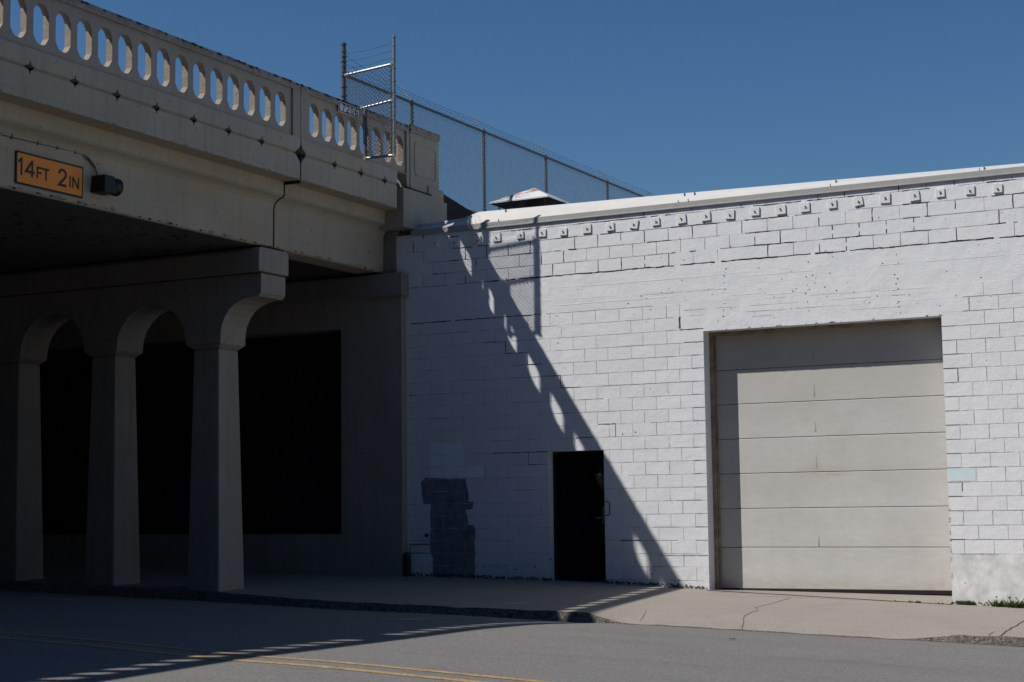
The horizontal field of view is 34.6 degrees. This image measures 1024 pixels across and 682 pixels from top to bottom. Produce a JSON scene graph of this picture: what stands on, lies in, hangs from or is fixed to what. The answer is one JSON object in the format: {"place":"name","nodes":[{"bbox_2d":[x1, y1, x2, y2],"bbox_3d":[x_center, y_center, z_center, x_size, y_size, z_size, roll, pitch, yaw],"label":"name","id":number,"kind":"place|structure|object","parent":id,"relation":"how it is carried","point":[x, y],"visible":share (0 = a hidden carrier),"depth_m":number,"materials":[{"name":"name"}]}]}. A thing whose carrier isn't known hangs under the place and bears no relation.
{"place":"outdoors","nodes":[
{"label":"outdoors","id":0,"kind":"place"},
{"bbox_2d":[0,590,1023,681],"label":"road","id":1,"kind":"structure","parent":0,"point":[548,650],"depth_m":16.86,"materials":[{"name":"grey asphalt"}]},
{"bbox_2d":[0,637,484,681],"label":"line","id":2,"kind":"object","parent":1,"relation":"on","point":[373,671],"visible":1,"depth_m":15.17,"materials":[{"name":"yellow paint"}]},
{"bbox_2d":[0,632,548,681],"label":"line","id":3,"kind":"object","parent":1,"relation":"on","point":[284,657],"visible":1,"depth_m":15.45,"materials":[{"name":"yellow paint"}]},
{"bbox_2d":[0,580,1023,645],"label":"kerb","id":4,"kind":"structure","parent":1,"relation":"on","point":[194,595],"depth_m":23.82,"materials":[{"name":"grey concrete"}]},
{"bbox_2d":[638,624,1023,646],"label":"gutter stripe","id":5,"kind":"object","parent":1,"relation":"on","point":[842,636],"visible":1,"depth_m":20.33,"materials":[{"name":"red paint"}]},
{"bbox_2d":[3,563,1023,638],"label":"pavement","id":6,"kind":"structure","parent":0,"point":[673,606],"depth_m":23.37,"materials":[{"name":"concrete"}]},
{"bbox_2d":[0,0,476,591],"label":"road bridge","id":7,"kind":"structure","parent":6,"relation":"on","point":[202,348],"depth_m":26.50,"materials":[{"name":"concrete"}]},
{"bbox_2d":[15,150,82,197],"bbox_3d":[-5.942,-2.138,21.143,0.016,0.423,1.215,-4,-7,28],"label":"clearance sign","id":8,"kind":"object","parent":7,"relation":"attached to","point":[45,173],"visible":1,"depth_m":21.11,"materials":[{"name":"orange"}]},
{"bbox_2d":[0,132,97,174],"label":"electrical conduit","id":9,"kind":"object","parent":7,"relation":"attached to","point":[75,152],"visible":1,"depth_m":21.24,"materials":[{"name":"grey metal"}]},
{"bbox_2d":[91,174,123,195],"bbox_3d":[-5.395,-2.078,21.938,0.256,0.247,0.404,-4,-7,28],"label":"underpass floodlight","id":10,"kind":"object","parent":7,"relation":"attached to","point":[103,184],"visible":1,"depth_m":21.80,"materials":[{"name":"black metal"}]},
{"bbox_2d":[338,101,359,118],"bbox_3d":[-2.627,-3.735,26.580,0.013,0.176,0.633,-4,-7,28],"label":"number sign","id":11,"kind":"object","parent":7,"relation":"attached to","point":[348,109],"visible":1,"depth_m":26.56,"materials":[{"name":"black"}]},
{"bbox_2d":[341,35,396,159],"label":"fence wing","id":12,"kind":"structure","parent":7,"relation":"attached to","point":[344,75],"depth_m":26.70,"materials":[{"name":"grey metal"}]},
{"bbox_2d":[346,56,656,211],"bbox_3d":[0.866,-3.069,34.086,0.266,1.984,15.950,-4,-7,28],"label":"chain link fence","id":13,"kind":"object","parent":7,"relation":"on","point":[484,132],"visible":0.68,"depth_m":31.25,"materials":[{"name":"metal"}]},
{"bbox_2d":[243,573,1022,646],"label":"debris","id":14,"kind":"object","parent":6,"relation":"on","point":[607,581],"visible":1,"depth_m":25.92,"materials":[{"name":"soil"}]},
{"bbox_2d":[397,163,1023,607],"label":"warehouse","id":15,"kind":"structure","parent":6,"relation":"on","point":[809,387],"depth_m":25.26,"materials":[{"name":"white brick"}]},
{"bbox_2d":[489,188,569,209],"bbox_3d":[0.406,-2.102,30.470,1.220,1.430,1.220,-4,-7,28],"label":"roof ventilator","id":16,"kind":"object","parent":15,"relation":"on","point":[533,197],"visible":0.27,"depth_m":30.47,"materials":[{"name":"white metal"}]},
{"bbox_2d":[556,454,605,579],"bbox_3d":[1.117,2.806,26.299,0.963,2.025,0.120,-4,-7,28],"label":"side door","id":17,"kind":"structure","parent":15,"relation":"in","point":[580,477],"depth_m":26.32,"materials":[{"name":"black paint"}]},
{"bbox_2d":[716,323,951,595],"bbox_3d":[4.777,1.785,24.674,3.620,4.005,0.060,-4,-7,28],"label":"garage door","id":18,"kind":"structure","parent":15,"relation":"in","point":[833,475],"depth_m":24.61,"materials":[{"name":"paint"}]},
{"bbox_2d":[742,598,787,628],"bbox_3d":[3.408,3.710,22.497,0.209,0.227,3.135,-3,-6,21],"label":"pavement crack","id":19,"kind":"object","parent":6,"relation":"on","point":[753,611],"visible":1,"depth_m":21.95,"materials":[{"name":"grey concrete"}]},
{"bbox_2d":[716,589,951,603],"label":"driveway sill","id":20,"kind":"structure","parent":6,"relation":"on","point":[941,599],"depth_m":23.91,"materials":[{"name":"concrete"}]},
{"bbox_2d":[895,594,1023,607],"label":"weeds","id":21,"kind":"object","parent":6,"relation":"on","point":[1010,604],"visible":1,"depth_m":22.90,"materials":[{"name":"green plant"}]},
{"bbox_2d":[10,0,1023,211],"label":"sky","id":22,"kind":"structure","parent":0,"point":[658,97],"materials":[{"name":"blue"}]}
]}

